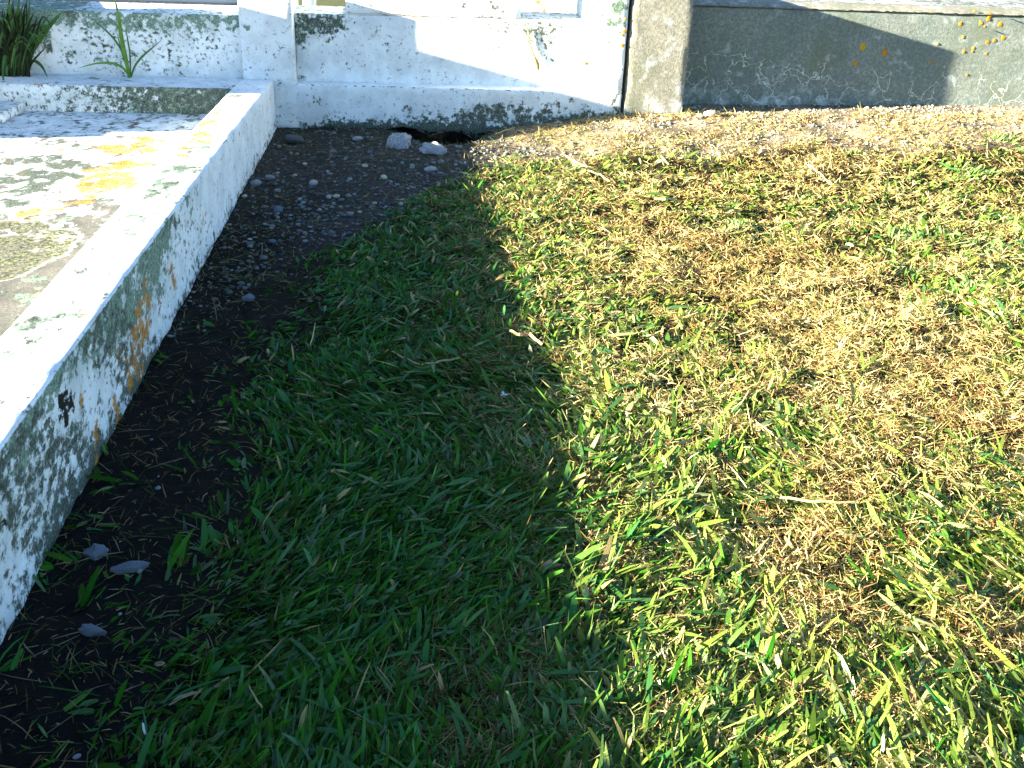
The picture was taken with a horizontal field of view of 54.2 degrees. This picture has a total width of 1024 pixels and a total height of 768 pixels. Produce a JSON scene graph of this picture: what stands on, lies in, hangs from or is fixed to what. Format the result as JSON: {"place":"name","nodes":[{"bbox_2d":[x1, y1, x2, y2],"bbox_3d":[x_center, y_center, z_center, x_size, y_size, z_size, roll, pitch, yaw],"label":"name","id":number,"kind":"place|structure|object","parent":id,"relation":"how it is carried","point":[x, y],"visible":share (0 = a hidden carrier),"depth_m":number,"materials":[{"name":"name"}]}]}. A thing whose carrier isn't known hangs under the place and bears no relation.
{"place":"outdoors","nodes":[
{"label":"outdoors","id":0,"kind":"place"},
{"bbox_2d":[0,0,1023,767],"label":"ground","id":1,"kind":"structure","parent":0,"point":[196,362],"depth_m":3.01,"materials":[{"name":"brown soil"}]},
{"bbox_2d":[72,753,80,758],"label":"pebble","id":2,"kind":"object","parent":1,"relation":"on","point":[76,756],"visible":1,"depth_m":1.64,"materials":[{"name":"grey stone"}]},
{"bbox_2d":[78,623,106,636],"bbox_3d":[-0.802,0.472,1.913,0.057,0.032,0.026,4,28,5],"label":"rock","id":3,"kind":"object","parent":1,"relation":"on","point":[90,630],"visible":0.98,"depth_m":1.90,"materials":[{"name":"grey stone"}]},
{"bbox_2d":[82,543,108,560],"bbox_3d":[-0.890,0.360,2.139,0.047,0.039,0.044,12,28,19],"label":"rock","id":4,"kind":"object","parent":1,"relation":"on","point":[94,550],"visible":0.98,"depth_m":2.13,"materials":[{"name":"grey stone"}]},
{"bbox_2d":[110,560,149,574],"bbox_3d":[-0.797,0.383,2.086,0.080,0.034,0.031,-2,30,-13],"label":"rock","id":5,"kind":"object","parent":1,"relation":"on","point":[131,566],"visible":0.94,"depth_m":2.08,"materials":[{"name":"grey stone"}]},
{"bbox_2d":[0,74,276,644],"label":"grave","id":6,"kind":"object","parent":1,"relation":"on","point":[119,195],"visible":0.93,"depth_m":3.35,"materials":[{"name":"white paint"}]},
{"bbox_2d":[0,101,23,122],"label":"marble offcut","id":7,"kind":"object","parent":6,"relation":"on","point":[9,110],"visible":1,"depth_m":5.34,"materials":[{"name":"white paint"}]},
{"bbox_2d":[0,0,63,79],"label":"lily clump","id":8,"kind":"object","parent":6,"relation":"on","point":[19,46],"visible":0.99,"depth_m":5.58,"materials":[{"name":"green plant"}]},
{"bbox_2d":[77,0,161,77],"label":"lily plant","id":9,"kind":"object","parent":6,"relation":"on","point":[127,70],"visible":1,"depth_m":5.70,"materials":[{"name":"green plant"}]},
{"bbox_2d":[66,0,237,5],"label":"granite tomb","id":10,"kind":"object","parent":1,"relation":"on","point":[219,2],"visible":0.07,"depth_m":6.33,"materials":[{"name":"grey stone"}]},
{"bbox_2d":[241,294,254,300],"bbox_3d":[-0.913,-0.296,3.469,0.031,0.035,0.050,31,30,35],"label":"rock","id":11,"kind":"object","parent":1,"relation":"on","point":[247,297],"visible":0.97,"depth_m":3.46,"materials":[{"name":"grey stone"}]},
{"bbox_2d":[250,179,261,186],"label":"pebble","id":12,"kind":"object","parent":1,"relation":"on","point":[256,182],"visible":1,"depth_m":4.79,"materials":[{"name":"grey stone"}]},
{"bbox_2d":[249,685,262,707],"bbox_3d":[-0.440,0.535,1.713,0.004,0.013,0.071,-14,30,-30],"label":"dry straw","id":13,"kind":"object","parent":1,"relation":"on","point":[257,701],"visible":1,"depth_m":1.71,"materials":[{"name":"beige plant"}]},
{"bbox_2d":[265,175,274,179],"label":"pebble","id":14,"kind":"object","parent":1,"relation":"on","point":[270,177],"visible":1,"depth_m":4.91,"materials":[{"name":"grey stone"}]},
{"bbox_2d":[273,206,282,212],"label":"pebble","id":15,"kind":"object","parent":1,"relation":"on","point":[278,209],"visible":0.94,"depth_m":4.42,"materials":[{"name":"grey stone"}]},
{"bbox_2d":[284,134,303,143],"bbox_3d":[-1.232,-1.383,5.660,0.088,0.054,0.090,18,30,28],"label":"pebble","id":16,"kind":"object","parent":1,"relation":"on","point":[289,138],"visible":0.99,"depth_m":5.64,"materials":[{"name":"grey stone"}]},
{"bbox_2d":[309,180,317,184],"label":"pebble","id":17,"kind":"object","parent":1,"relation":"on","point":[313,182],"visible":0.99,"depth_m":4.82,"materials":[{"name":"grey stone"}]},
{"bbox_2d":[0,0,628,138],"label":"white wall","id":18,"kind":"structure","parent":1,"relation":"on","point":[466,67],"depth_m":5.96,"materials":[{"name":"paint"}]},
{"bbox_2d":[528,30,539,69],"bbox_3d":[0.130,-2.016,6.042,0.084,0.230,0.029,2,26,0],"label":"dried root","id":19,"kind":"object","parent":18,"relation":"hanging from","point":[536,62],"visible":1,"depth_m":6.06,"materials":[{"name":"beige plant"}]},
{"bbox_2d":[0,118,697,767],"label":"pebbles","id":20,"kind":"object","parent":1,"relation":"on","point":[240,380],"depth_m":3.27,"materials":[{"name":"grey stone"}]},
{"bbox_2d":[352,136,362,141],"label":"pebble","id":21,"kind":"object","parent":1,"relation":"on","point":[357,138],"visible":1,"depth_m":5.74,"materials":[{"name":"grey stone"}]},
{"bbox_2d":[386,133,411,148],"bbox_3d":[-0.635,-1.342,5.609,0.137,0.145,0.108,5,26,6],"label":"rock","id":22,"kind":"object","parent":1,"relation":"on","point":[401,140],"visible":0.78,"depth_m":5.56,"materials":[{"name":"grey stone"}]},
{"bbox_2d":[391,350,419,364],"bbox_3d":[-0.319,-0.080,2.983,0.003,0.014,0.151,-20,34,-38],"label":"dry straw","id":23,"kind":"object","parent":1,"relation":"on","point":[406,358],"visible":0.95,"depth_m":2.97,"materials":[{"name":"beige plant"}]},
{"bbox_2d":[424,166,436,171],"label":"pebble","id":24,"kind":"object","parent":1,"relation":"on","point":[430,168],"visible":1,"depth_m":5.08,"materials":[{"name":"grey stone"}]},
{"bbox_2d":[418,141,446,155],"bbox_3d":[-0.429,-1.287,5.479,0.179,0.097,0.095,14,33,19],"label":"rock","id":25,"kind":"object","parent":1,"relation":"on","point":[436,148],"visible":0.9,"depth_m":5.44,"materials":[{"name":"grey stone"}]},
{"bbox_2d":[421,357,459,365],"bbox_3d":[-0.211,-0.068,2.961,0.130,0.011,0.003,-13,30,-28],"label":"dry straw","id":26,"kind":"object","parent":1,"relation":"on","point":[441,361],"visible":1,"depth_m":2.96,"materials":[{"name":"plant"}]},
{"bbox_2d":[0,131,1023,767],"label":"green grass","id":27,"kind":"structure","parent":1,"relation":"on","point":[374,727],"depth_m":2.13,"materials":[{"name":"green plant"}]},
{"bbox_2d":[0,102,1023,767],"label":"dry thatch","id":28,"kind":"object","parent":1,"relation":"on","point":[828,606],"visible":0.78,"depth_m":2.91,"materials":[{"name":"beige plant"}]},
{"bbox_2d":[509,330,542,344],"bbox_3d":[0.055,-0.152,3.139,0.136,0.014,0.044,22,32,34],"label":"dry leaf","id":29,"kind":"object","parent":28,"relation":"on","point":[532,336],"visible":1,"depth_m":3.14,"materials":[{"name":"beige plant"}]},
{"bbox_2d":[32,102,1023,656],"bbox_3d":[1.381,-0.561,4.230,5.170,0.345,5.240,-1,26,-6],"label":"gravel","id":30,"kind":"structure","parent":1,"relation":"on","point":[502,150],"depth_m":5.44,"materials":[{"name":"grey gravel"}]},
{"bbox_2d":[521,0,576,12],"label":"white tomb","id":31,"kind":"object","parent":1,"relation":"on","point":[558,6],"visible":0.01,"depth_m":7.11,"materials":[{"name":"paint"}]},
{"bbox_2d":[565,155,587,166],"bbox_3d":[0.324,-1.161,5.202,0.027,0.015,0.233,-11,29,-25],"label":"dry straw","id":32,"kind":"object","parent":1,"relation":"on","point":[576,162],"visible":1,"depth_m":5.17,"materials":[{"name":"beige plant"}]},
{"bbox_2d":[587,170,608,180],"bbox_3d":[0.448,-1.047,5.016,0.044,0.020,0.185,-14,31,-30],"label":"dry straw","id":33,"kind":"object","parent":1,"relation":"on","point":[598,174],"visible":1,"depth_m":5.05,"materials":[{"name":"beige plant"}]},
{"bbox_2d":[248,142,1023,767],"bbox_3d":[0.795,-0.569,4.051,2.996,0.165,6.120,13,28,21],"label":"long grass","id":34,"kind":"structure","parent":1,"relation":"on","point":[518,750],"depth_m":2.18,"materials":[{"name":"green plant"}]},
{"bbox_2d":[654,197,676,199],"bbox_3d":[0.726,-0.867,4.684,0.132,0.021,0.039,-10,29,-24],"label":"dry straw","id":35,"kind":"object","parent":1,"relation":"on","point":[665,198],"visible":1,"depth_m":4.66,"materials":[{"name":"beige plant"}]},
{"bbox_2d":[704,110,717,116],"bbox_3d":[1.220,-1.659,6.136,0.093,0.042,0.065,-9,32,-8],"label":"pebble","id":36,"kind":"object","parent":1,"relation":"on","point":[707,113],"visible":0.95,"depth_m":6.11,"materials":[{"name":"white stone"}]},
{"bbox_2d":[723,199,741,206],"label":"grass tuft","id":37,"kind":"object","parent":1,"relation":"on","point":[729,203],"visible":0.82,"depth_m":4.73,"materials":[{"name":"green plant"}]},
{"bbox_2d":[727,217,757,228],"bbox_3d":[1.029,-0.718,4.416,0.157,0.080,0.119,-1,26,-6],"label":"grass tuft","id":38,"kind":"object","parent":1,"relation":"on","point":[739,223],"visible":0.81,"depth_m":4.40,"materials":[{"name":"plant"}]},
{"bbox_2d":[780,496,858,503],"bbox_3d":[0.711,0.271,2.314,0.178,0.017,0.018,6,26,7],"label":"dry straw","id":39,"kind":"object","parent":1,"relation":"on","point":[825,501],"visible":1,"depth_m":2.31,"materials":[{"name":"beige plant"}]},
{"bbox_2d":[808,164,830,183],"bbox_3d":[1.577,-1.068,5.089,0.034,0.026,0.335,0,26,-5],"label":"dry straw","id":40,"kind":"object","parent":1,"relation":"on","point":[819,173],"visible":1,"depth_m":5.14,"materials":[{"name":"beige plant"}]},
{"bbox_2d":[620,0,1023,113],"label":"concrete wall","id":41,"kind":"structure","parent":1,"relation":"on","point":[679,54],"depth_m":6.44,"materials":[{"name":"grey concrete"}]},
{"bbox_2d":[793,0,1023,7],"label":"painted slab","id":42,"kind":"structure","parent":41,"relation":"on","point":[1002,3],"depth_m":6.85,"materials":[{"name":"white paint"}]},
{"bbox_2d":[843,147,863,156],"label":"grass tuft","id":43,"kind":"object","parent":1,"relation":"on","point":[851,151],"visible":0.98,"depth_m":5.57,"materials":[{"name":"yellow plant"}]},
{"bbox_2d":[887,256,915,276],"bbox_3d":[1.551,-0.461,3.977,0.144,0.072,0.143,-11,29,-25],"label":"grass tuft","id":44,"kind":"object","parent":1,"relation":"on","point":[896,265],"visible":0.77,"depth_m":3.96,"materials":[{"name":"plant"}]},
{"bbox_2d":[884,222,928,243],"bbox_3d":[1.711,-0.656,4.345,0.216,0.077,0.178,-1,26,-6],"label":"grass tuft","id":45,"kind":"object","parent":1,"relation":"on","point":[916,236],"visible":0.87,"depth_m":4.33,"materials":[{"name":"plant"}]},
{"bbox_2d":[935,227,962,239],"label":"grass tuft","id":46,"kind":"object","parent":1,"relation":"on","point":[955,232],"visible":0.56,"depth_m":4.36,"materials":[{"name":"plant"}]},
{"bbox_2d":[949,274,979,287],"bbox_3d":[1.751,-0.386,3.846,0.134,0.052,0.111,-1,26,-6],"label":"grass tuft","id":47,"kind":"object","parent":1,"relation":"on","point":[967,283],"visible":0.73,"depth_m":3.84,"materials":[{"name":"plant"}]},
{"bbox_2d":[952,160,1006,178],"bbox_3d":[2.506,-1.148,5.379,0.249,0.088,0.256,23,33,35],"label":"grass tuft","id":48,"kind":"object","parent":1,"relation":"on","point":[987,173],"visible":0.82,"depth_m":5.36,"materials":[{"name":"plant"}]},
{"bbox_2d":[964,236,1006,255],"bbox_3d":[2.008,-0.594,4.279,0.210,0.059,0.180,16,29,26],"label":"grass tuft","id":49,"kind":"object","parent":1,"relation":"on","point":[986,249],"visible":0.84,"depth_m":4.25,"materials":[{"name":"plant"}]},
{"bbox_2d":[984,130,1020,143],"bbox_3d":[2.897,-1.460,5.909,0.237,0.063,0.188,-1,26,-6],"label":"grass tuft","id":50,"kind":"object","parent":1,"relation":"on","point":[1013,140],"visible":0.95,"depth_m":5.88,"materials":[{"name":"plant"}]}
]}

